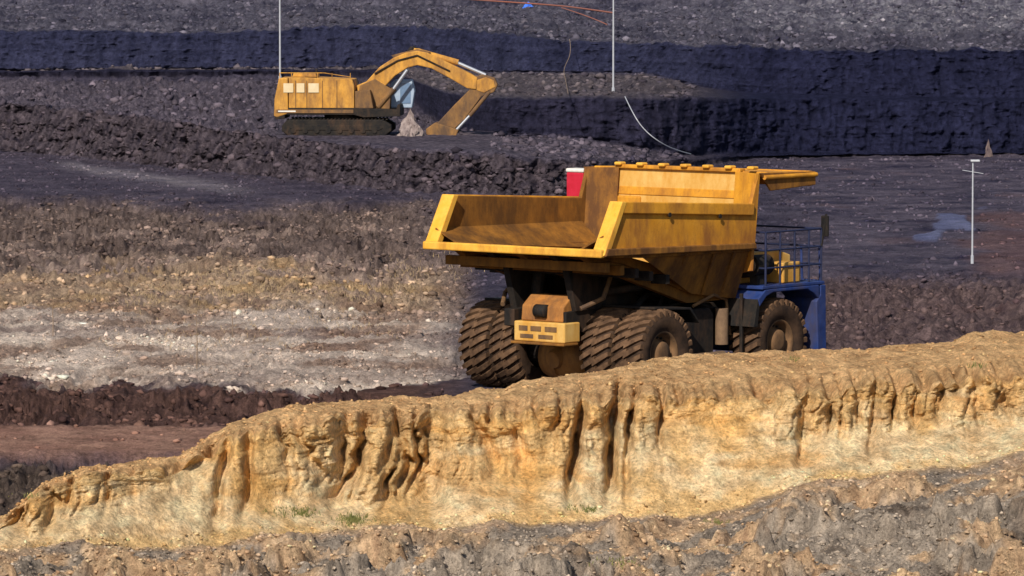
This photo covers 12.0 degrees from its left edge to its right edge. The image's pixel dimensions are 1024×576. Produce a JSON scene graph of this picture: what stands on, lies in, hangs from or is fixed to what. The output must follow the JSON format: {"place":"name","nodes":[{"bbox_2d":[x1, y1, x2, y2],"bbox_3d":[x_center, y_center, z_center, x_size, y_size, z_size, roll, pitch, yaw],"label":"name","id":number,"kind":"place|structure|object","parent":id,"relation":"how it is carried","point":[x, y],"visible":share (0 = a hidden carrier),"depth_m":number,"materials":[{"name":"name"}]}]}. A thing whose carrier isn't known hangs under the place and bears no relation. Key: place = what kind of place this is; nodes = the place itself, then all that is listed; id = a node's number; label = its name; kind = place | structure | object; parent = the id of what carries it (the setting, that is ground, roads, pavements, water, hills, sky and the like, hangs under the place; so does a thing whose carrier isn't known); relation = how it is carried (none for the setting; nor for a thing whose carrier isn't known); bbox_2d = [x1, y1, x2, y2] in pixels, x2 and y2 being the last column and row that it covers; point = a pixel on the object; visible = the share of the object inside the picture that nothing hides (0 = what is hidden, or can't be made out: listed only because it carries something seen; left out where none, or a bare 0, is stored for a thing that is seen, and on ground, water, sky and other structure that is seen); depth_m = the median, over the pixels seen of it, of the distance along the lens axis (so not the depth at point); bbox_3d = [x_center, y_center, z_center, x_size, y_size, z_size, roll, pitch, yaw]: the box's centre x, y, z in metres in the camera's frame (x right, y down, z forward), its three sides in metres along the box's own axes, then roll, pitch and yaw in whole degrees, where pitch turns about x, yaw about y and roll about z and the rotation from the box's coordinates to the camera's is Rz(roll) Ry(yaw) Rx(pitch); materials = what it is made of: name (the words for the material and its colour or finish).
{"place":"outdoors","nodes":[
{"label":"outdoors","id":0,"kind":"place"},
{"bbox_2d":[0,0,1023,575],"bbox_3d":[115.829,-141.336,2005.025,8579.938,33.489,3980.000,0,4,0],"label":"ground","id":1,"kind":"structure","parent":0,"point":[676,440],"depth_m":182.79,"materials":[{"name":"soil"}]},
{"bbox_2d":[0,299,462,389],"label":"pale rubble","id":2,"kind":"object","parent":1,"relation":"on","point":[266,352],"visible":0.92,"depth_m":165.30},
{"bbox_2d":[43,251,484,358],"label":"dry grass","id":3,"kind":"structure","parent":1,"relation":"on","point":[246,290],"depth_m":194.83,"materials":[{"name":"plant"}]},
{"bbox_2d":[278,0,281,77],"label":"light pole","id":4,"kind":"object","parent":1,"relation":"on","point":[280,38],"visible":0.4,"depth_m":356.47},
{"bbox_2d":[274,46,497,135],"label":"excavator","id":5,"kind":"object","parent":1,"relation":"on","point":[347,106],"visible":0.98,"depth_m":291.60,"materials":[{"name":"metal"}]},
{"bbox_2d":[397,109,425,136],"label":"rock pile","id":6,"kind":"object","parent":1,"relation":"on","point":[410,127],"visible":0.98,"depth_m":290.27,"materials":[{"name":"stone"}]},
{"bbox_2d":[458,300,509,386],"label":"tread","id":7,"kind":"object","parent":1,"relation":"on","point":[480,310],"visible":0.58,"depth_m":148.50,"materials":[{"name":"rubber"}]},
{"bbox_2d":[461,306,504,383],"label":"tyre","id":8,"kind":"object","parent":7,"relation":"attached to","point":[490,366],"visible":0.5,"depth_m":148.36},
{"bbox_2d":[8,355,987,568],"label":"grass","id":9,"kind":"structure","parent":1,"relation":"on","point":[351,518],"depth_m":114.89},
{"bbox_2d":[0,153,1023,503],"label":"pit rubble","id":10,"kind":"object","parent":1,"relation":"on","point":[188,421],"visible":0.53,"depth_m":204.17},
{"bbox_2d":[0,0,1023,195],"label":"coal rubble","id":11,"kind":"object","parent":1,"relation":"on","point":[638,155],"visible":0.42,"depth_m":332.02,"materials":[{"name":"stone"}]},
{"bbox_2d":[0,451,1023,575],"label":"gravel","id":12,"kind":"structure","parent":1,"relation":"on","point":[397,545],"depth_m":109.23,"materials":[{"name":"gravel"}]},
{"bbox_2d":[0,332,1023,547],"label":"sand pebbles","id":13,"kind":"object","parent":1,"relation":"on","point":[400,517],"visible":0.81,"depth_m":118.91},
{"bbox_2d":[489,304,539,385],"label":"tread","id":14,"kind":"object","parent":1,"relation":"on","point":[503,344],"visible":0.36,"depth_m":147.70,"materials":[{"name":"rubber"}]},
{"bbox_2d":[492,323,548,381],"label":"tyre","id":15,"kind":"object","parent":14,"relation":"attached to","point":[533,370],"visible":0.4,"depth_m":147.73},
{"bbox_2d":[475,0,614,13],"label":"orange pipeline","id":16,"kind":"object","parent":1,"relation":"on","point":[547,5],"visible":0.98,"depth_m":518.08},
{"bbox_2d":[538,333,584,376],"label":"differential","id":17,"kind":"object","parent":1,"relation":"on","point":[572,362],"visible":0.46,"depth_m":146.60,"materials":[{"name":"metal"}]},
{"bbox_2d":[546,346,562,368],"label":"axle nose","id":18,"kind":"object","parent":17,"relation":"attached to","point":[554,357],"visible":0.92,"depth_m":146.66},
{"bbox_2d":[579,307,634,372],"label":"tread","id":19,"kind":"object","parent":1,"relation":"on","point":[602,317],"visible":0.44,"depth_m":145.46,"materials":[{"name":"rubber"}]},
{"bbox_2d":[582,314,625,371],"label":"tyre","id":20,"kind":"object","parent":19,"relation":"attached to","point":[607,359],"visible":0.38,"depth_m":145.30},
{"bbox_2d":[602,304,698,322],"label":"fender","id":21,"kind":"object","parent":19,"relation":"on","point":[686,314],"visible":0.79,"depth_m":146.46,"materials":[{"name":"metal"}]},
{"bbox_2d":[634,291,649,304],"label":"hose","id":22,"kind":"object","parent":21,"relation":"on","point":[643,298],"visible":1,"depth_m":147.01,"materials":[{"name":"rubber"}]},
{"bbox_2d":[612,0,614,90],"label":"light pole","id":23,"kind":"object","parent":1,"relation":"on","point":[613,88],"visible":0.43,"depth_m":310.33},
{"bbox_2d":[611,309,692,368],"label":"tread","id":24,"kind":"object","parent":1,"relation":"on","point":[634,319],"visible":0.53,"depth_m":144.77,"materials":[{"name":"rubber"}]},
{"bbox_2d":[614,313,689,364],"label":"tyre","id":25,"kind":"object","parent":24,"relation":"attached to","point":[673,326],"visible":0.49,"depth_m":145.00,"materials":[{"name":"rubber"}]},
{"bbox_2d":[650,331,677,358],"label":"rim","id":26,"kind":"object","parent":25,"relation":"on","point":[667,348],"visible":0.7,"depth_m":145.44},
{"bbox_2d":[625,97,690,154],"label":"power cable","id":27,"kind":"object","parent":1,"relation":"on","point":[650,134],"visible":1,"depth_m":292.52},
{"bbox_2d":[647,300,732,338],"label":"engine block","id":28,"kind":"structure","parent":1,"relation":"on","point":[648,301],"depth_m":151.45,"materials":[{"name":"metal"}]},
{"bbox_2d":[504,300,646,326],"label":"frame rail","id":29,"kind":"object","parent":28,"relation":"attached to","point":[512,315],"visible":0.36,"depth_m":146.61,"materials":[{"name":"metal"}]},
{"bbox_2d":[527,344,539,361],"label":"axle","id":30,"kind":"object","parent":29,"relation":"attached to","point":[532,351],"visible":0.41,"depth_m":147.96,"materials":[{"name":"metal"}]},
{"bbox_2d":[503,267,566,306],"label":"pivot gusset","id":31,"kind":"object","parent":29,"relation":"on","point":[518,283],"visible":0.63,"depth_m":147.07,"materials":[{"name":"metal"}]},
{"bbox_2d":[558,301,722,332],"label":"frame rail","id":32,"kind":"object","parent":28,"relation":"attached to","point":[582,318],"visible":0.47,"depth_m":145.90,"materials":[{"name":"metal"}]},
{"bbox_2d":[514,320,579,343],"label":"box","id":33,"kind":"object","parent":32,"relation":"attached to","point":[567,333],"visible":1,"depth_m":145.45,"materials":[{"name":"metal"}]},
{"bbox_2d":[511,340,577,346],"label":"box step","id":34,"kind":"object","parent":33,"relation":"attached to","point":[543,343],"visible":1,"depth_m":145.43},
{"bbox_2d":[522,293,571,321],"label":"bracket","id":35,"kind":"object","parent":33,"relation":"on","point":[558,305],"visible":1,"depth_m":145.77,"materials":[{"name":"metal"}]},
{"bbox_2d":[532,304,547,317],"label":"bracket eye","id":36,"kind":"object","parent":35,"relation":"attached to","point":[540,310],"visible":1,"depth_m":145.57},
{"bbox_2d":[562,270,638,311],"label":"pivot gusset","id":37,"kind":"object","parent":32,"relation":"on","point":[582,289],"visible":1,"depth_m":145.81,"materials":[{"name":"metal"}]},
{"bbox_2d":[675,306,712,353],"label":"fuel tank","id":38,"kind":"object","parent":32,"relation":"attached to","point":[701,336],"visible":0.3,"depth_m":148.27,"materials":[{"name":"metal"}]},
{"bbox_2d":[668,302,716,309],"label":"pipe","id":39,"kind":"object","parent":38,"relation":"on","point":[701,304],"visible":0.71,"depth_m":148.56,"materials":[{"name":"metal"}]},
{"bbox_2d":[729,297,806,352],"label":"front right tread","id":40,"kind":"object","parent":1,"relation":"on","point":[769,302],"visible":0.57,"depth_m":149.32,"materials":[{"name":"rubber"}]},
{"bbox_2d":[732,302,803,352],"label":"front right tyre","id":41,"kind":"object","parent":40,"relation":"attached to","point":[789,315],"visible":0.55,"depth_m":149.71,"materials":[{"name":"rubber"}]},
{"bbox_2d":[767,319,792,350],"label":"front right rim","id":42,"kind":"object","parent":41,"relation":"on","point":[781,339],"visible":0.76,"depth_m":150.01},
{"bbox_2d":[736,285,818,305],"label":"fender","id":43,"kind":"object","parent":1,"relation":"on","point":[810,291],"visible":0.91,"depth_m":149.83,"materials":[{"name":"blue paint"}]},
{"bbox_2d":[722,298,759,326],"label":"mud flap","id":44,"kind":"object","parent":43,"relation":"attached to","point":[751,307],"visible":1,"depth_m":148.81,"materials":[{"name":"rubber"}]},
{"bbox_2d":[739,280,823,289],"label":"front deck","id":45,"kind":"structure","parent":43,"relation":"on","point":[771,285],"depth_m":149.74,"materials":[{"name":"blue paint"}]},
{"bbox_2d":[619,168,734,262],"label":"headboard","id":46,"kind":"object","parent":45,"relation":"on","point":[712,180],"visible":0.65,"depth_m":151.11,"materials":[{"name":"yellow paint"}]},
{"bbox_2d":[584,167,619,237],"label":"corner plate","id":47,"kind":"object","parent":46,"relation":"attached to","point":[602,187],"visible":0.51,"depth_m":152.65,"materials":[{"name":"metal"}]},
{"bbox_2d":[619,186,733,198],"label":"headboard rib","id":48,"kind":"object","parent":46,"relation":"attached to","point":[684,192],"visible":1,"depth_m":151.09,"materials":[{"name":"metal"}]},
{"bbox_2d":[615,164,744,171],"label":"headboard cap","id":49,"kind":"object","parent":46,"relation":"on","point":[695,168],"visible":1,"depth_m":150.91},
{"bbox_2d":[594,166,801,173],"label":"canopy","id":50,"kind":"object","parent":46,"relation":"attached to","point":[760,171],"visible":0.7,"depth_m":150.17,"materials":[{"name":"metal"}]},
{"bbox_2d":[763,172,817,179],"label":"canopy tube","id":51,"kind":"object","parent":50,"relation":"attached to","point":[794,175],"visible":1,"depth_m":149.64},
{"bbox_2d":[733,171,757,272],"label":"corner plate","id":52,"kind":"object","parent":46,"relation":"attached to","point":[743,185],"visible":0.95,"depth_m":149.01,"materials":[{"name":"yellow paint"}]},
{"bbox_2d":[745,168,810,185],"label":"canopy nose","id":53,"kind":"object","parent":46,"relation":"attached to","point":[761,181],"visible":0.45,"depth_m":151.69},
{"bbox_2d":[759,171,815,190],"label":"canopy side","id":54,"kind":"object","parent":53,"relation":"attached to","point":[775,184],"visible":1,"depth_m":149.65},
{"bbox_2d":[750,275,763,284],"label":"air cleaner foot","id":55,"kind":"object","parent":45,"relation":"on","point":[757,280],"visible":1,"depth_m":149.43},
{"bbox_2d":[745,254,774,275],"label":"air cleaner","id":56,"kind":"object","parent":45,"relation":"on","point":[759,260],"visible":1,"depth_m":149.30,"materials":[{"name":"metal"}]},
{"bbox_2d":[740,251,789,283],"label":"engine hood","id":57,"kind":"object","parent":45,"relation":"on","point":[774,255],"visible":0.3,"depth_m":151.19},
{"bbox_2d":[764,233,766,285],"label":"rail post","id":58,"kind":"object","parent":45,"relation":"on","point":[765,267],"visible":1,"depth_m":148.94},
{"bbox_2d":[755,242,820,250],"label":"rail bar","id":59,"kind":"object","parent":58,"relation":"attached to","point":[811,246],"visible":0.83,"depth_m":151.11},
{"bbox_2d":[767,262,820,268],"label":"rail bar","id":60,"kind":"object","parent":58,"relation":"attached to","point":[807,264],"visible":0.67,"depth_m":150.32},
{"bbox_2d":[766,292,776,296],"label":"radiator block","id":61,"kind":"structure","parent":45,"relation":"on","point":[773,294],"depth_m":152.19,"materials":[{"name":"metal"}]},
{"bbox_2d":[713,337,732,350],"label":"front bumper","id":62,"kind":"object","parent":61,"relation":"attached to","point":[721,347],"visible":0.02,"depth_m":153.20,"materials":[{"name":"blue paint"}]},
{"bbox_2d":[779,232,780,284],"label":"rail post","id":63,"kind":"object","parent":45,"relation":"on","point":[780,258],"visible":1,"depth_m":149.51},
{"bbox_2d":[767,261,799,282],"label":"deck locker","id":64,"kind":"object","parent":45,"relation":"on","point":[786,275],"visible":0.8,"depth_m":150.40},
{"bbox_2d":[793,231,795,282],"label":"rail post","id":65,"kind":"object","parent":45,"relation":"on","point":[794,259],"visible":1,"depth_m":150.10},
{"bbox_2d":[808,229,809,281],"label":"rail post","id":66,"kind":"object","parent":45,"relation":"on","point":[809,255],"visible":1,"depth_m":150.66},
{"bbox_2d":[820,229,821,280],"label":"rail post","id":67,"kind":"object","parent":45,"relation":"on","point":[820,255],"visible":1,"depth_m":151.17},
{"bbox_2d":[756,225,821,233],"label":"rail bar","id":68,"kind":"object","parent":67,"relation":"on","point":[808,228],"visible":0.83,"depth_m":151.23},
{"bbox_2d":[821,215,828,236],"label":"mirror","id":69,"kind":"object","parent":67,"relation":"attached to","point":[826,218],"visible":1,"depth_m":151.09,"materials":[{"name":"metal"}]},
{"bbox_2d":[784,284,825,348],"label":"fender leg","id":70,"kind":"object","parent":43,"relation":"attached to","point":[812,311],"visible":0.45,"depth_m":151.24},
{"bbox_2d":[962,160,982,263],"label":"light pole","id":71,"kind":"object","parent":1,"relation":"on","point":[972,255],"visible":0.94,"depth_m":208.65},
{"bbox_2d":[983,139,992,157],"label":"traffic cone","id":72,"kind":"object","parent":1,"relation":"on","point":[988,151],"visible":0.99,"depth_m":315.44,"materials":[{"name":"plastic"}]},
{"bbox_2d":[463,251,688,292],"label":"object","id":73,"kind":"structure","parent":0,"point":[640,265],"depth_m":145.53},
{"bbox_2d":[455,251,503,273],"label":"bed bearer","id":74,"kind":"object","parent":73,"relation":"on","point":[461,253],"visible":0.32,"depth_m":147.02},
{"bbox_2d":[485,252,518,257],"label":"bed bearer","id":75,"kind":"object","parent":73,"relation":"on","point":[493,255],"visible":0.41,"depth_m":146.19,"materials":[{"name":"metal"}]},
{"bbox_2d":[500,288,507,305],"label":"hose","id":76,"kind":"object","parent":73,"relation":"on","point":[504,296],"visible":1,"depth_m":147.38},
{"bbox_2d":[435,221,596,247],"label":"bed fillet","id":77,"kind":"object","parent":73,"relation":"on","point":[551,234],"visible":0.79,"depth_m":149.90,"materials":[{"name":"metal"}]},
{"bbox_2d":[490,270,652,280],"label":"cross bearer","id":78,"kind":"object","parent":73,"relation":"attached to","point":[645,275],"visible":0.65,"depth_m":145.31,"materials":[{"name":"metal"}]},
{"bbox_2d":[561,241,592,242],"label":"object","id":79,"kind":"object","parent":73,"relation":"on","point":[577,242],"visible":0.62,"depth_m":151.44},
{"bbox_2d":[443,175,586,241],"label":"side wall","id":80,"kind":"structure","parent":79,"relation":"on","point":[481,210],"depth_m":150.12,"materials":[{"name":"metal"}]},
{"bbox_2d":[426,194,457,241],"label":"tail post","id":81,"kind":"object","parent":80,"relation":"attached to","point":[444,212],"visible":1,"depth_m":147.33,"materials":[{"name":"metal"}]},
{"bbox_2d":[454,194,577,197],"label":"top rail","id":82,"kind":"object","parent":80,"relation":"attached to","point":[523,196],"visible":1,"depth_m":150.59,"materials":[{"name":"metal"}]},
{"bbox_2d":[517,254,639,297],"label":"bed bearer","id":83,"kind":"object","parent":73,"relation":"on","point":[522,256],"visible":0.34,"depth_m":145.51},
{"bbox_2d":[445,255,609,272],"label":"cross bearer","id":84,"kind":"object","parent":83,"relation":"on","point":[529,263],"visible":1,"depth_m":145.37,"materials":[{"name":"metal"}]},
{"bbox_2d":[460,265,623,275],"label":"cross bearer","id":85,"kind":"object","parent":83,"relation":"on","point":[616,270],"visible":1,"depth_m":145.04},
{"bbox_2d":[475,268,638,277],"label":"cross bearer","id":86,"kind":"object","parent":83,"relation":"on","point":[631,272],"visible":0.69,"depth_m":145.18,"materials":[{"name":"metal"}]},
{"bbox_2d":[530,273,545,294],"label":"body pivot","id":87,"kind":"object","parent":86,"relation":"attached to","point":[538,283],"visible":0.47,"depth_m":147.03,"materials":[{"name":"metal"}]},
{"bbox_2d":[558,274,669,283],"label":"cross bearer","id":88,"kind":"object","parent":83,"relation":"on","point":[661,279],"visible":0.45,"depth_m":145.93,"materials":[{"name":"metal"}]},
{"bbox_2d":[602,284,644,295],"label":"cross tube","id":89,"kind":"object","parent":88,"relation":"attached to","point":[622,289],"visible":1,"depth_m":146.34,"materials":[{"name":"metal"}]},
{"bbox_2d":[580,236,603,248],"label":"bed fillet","id":90,"kind":"object","parent":73,"relation":"on","point":[591,245],"visible":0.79,"depth_m":143.54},
{"bbox_2d":[579,277,612,310],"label":"hose","id":91,"kind":"object","parent":73,"relation":"on","point":[597,300],"visible":1,"depth_m":145.33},
{"bbox_2d":[548,256,659,300],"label":"bed bearer","id":92,"kind":"object","parent":73,"relation":"on","point":[615,282],"visible":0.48,"depth_m":146.84,"materials":[{"name":"metal"}]},
{"bbox_2d":[579,257,727,302],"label":"bed bearer","id":93,"kind":"object","parent":73,"relation":"on","point":[671,292],"visible":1,"depth_m":146.72,"materials":[{"name":"metal"}]},
{"bbox_2d":[604,249,750,257],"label":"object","id":94,"kind":"object","parent":73,"relation":"on","point":[679,254],"visible":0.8,"depth_m":145.72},
{"bbox_2d":[423,241,603,257],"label":"tail lip","id":95,"kind":"object","parent":94,"relation":"on","point":[516,249],"visible":1,"depth_m":144.83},
{"bbox_2d":[594,201,626,255],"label":"tail post","id":96,"kind":"object","parent":94,"relation":"on","point":[612,220],"visible":1,"depth_m":143.22,"materials":[{"name":"metal"}]},
{"bbox_2d":[612,174,759,248],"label":"side wall","id":97,"kind":"structure","parent":94,"relation":"on","point":[647,230],"depth_m":145.96,"materials":[{"name":"metal"}]},
{"bbox_2d":[604,243,756,256],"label":"bottom rail","id":98,"kind":"object","parent":97,"relation":"attached to","point":[660,250],"visible":1,"depth_m":145.37,"materials":[{"name":"metal"}]},
{"bbox_2d":[623,202,754,214],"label":"top rail","id":99,"kind":"object","parent":97,"relation":"attached to","point":[689,208],"visible":1,"depth_m":145.90,"materials":[{"name":"metal"}]},
{"bbox_2d":[643,252,748,297],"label":"belly panel","id":100,"kind":"object","parent":73,"relation":"on","point":[690,275],"visible":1,"depth_m":147.43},
{"bbox_2d":[701,253,716,294],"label":"belly rib","id":101,"kind":"object","parent":100,"relation":"attached to","point":[709,272],"visible":1,"depth_m":147.51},
{"bbox_2d":[692,293,730,334],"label":"pipe","id":102,"kind":"object","parent":100,"relation":"attached to","point":[725,299],"visible":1,"depth_m":148.38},
{"bbox_2d":[721,252,736,292],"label":"belly rib","id":103,"kind":"object","parent":100,"relation":"attached to","point":[730,266],"visible":1,"depth_m":148.27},
{"bbox_2d":[617,192,640,201],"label":"cab shell","id":104,"kind":"object","parent":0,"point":[621,198],"visible":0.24,"depth_m":152.20},
{"bbox_2d":[800,246,802,279],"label":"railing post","id":105,"kind":"object","parent":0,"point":[801,257],"visible":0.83,"depth_m":151.88,"materials":[{"name":"metal"}]},
{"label":"side step","id":106,"kind":"object","parent":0,"visible":0},
{"bbox_2d":[715,308,727,344],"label":"air tank","id":107,"kind":"object","parent":106,"relation":"on","point":[721,326],"visible":1,"depth_m":148.68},
{"bbox_2d":[739,294,743,352],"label":"step hanger","id":108,"kind":"object","parent":106,"relation":"on","point":[740,322],"visible":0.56,"depth_m":148.82,"materials":[{"name":"metal"}]},
{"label":"cab platform","id":109,"kind":"object","parent":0,"visible":0},
{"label":"cabinet post","id":110,"kind":"object","parent":109,"relation":"on","visible":0},
{"bbox_2d":[567,172,583,196],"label":"red cabinet","id":111,"kind":"object","parent":110,"relation":"on","point":[574,181],"visible":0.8,"depth_m":153.50,"materials":[{"name":"metal"}]},
{"bbox_2d":[566,168,583,172],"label":"red cabinet cap","id":112,"kind":"object","parent":111,"relation":"on","point":[580,170],"visible":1,"depth_m":153.47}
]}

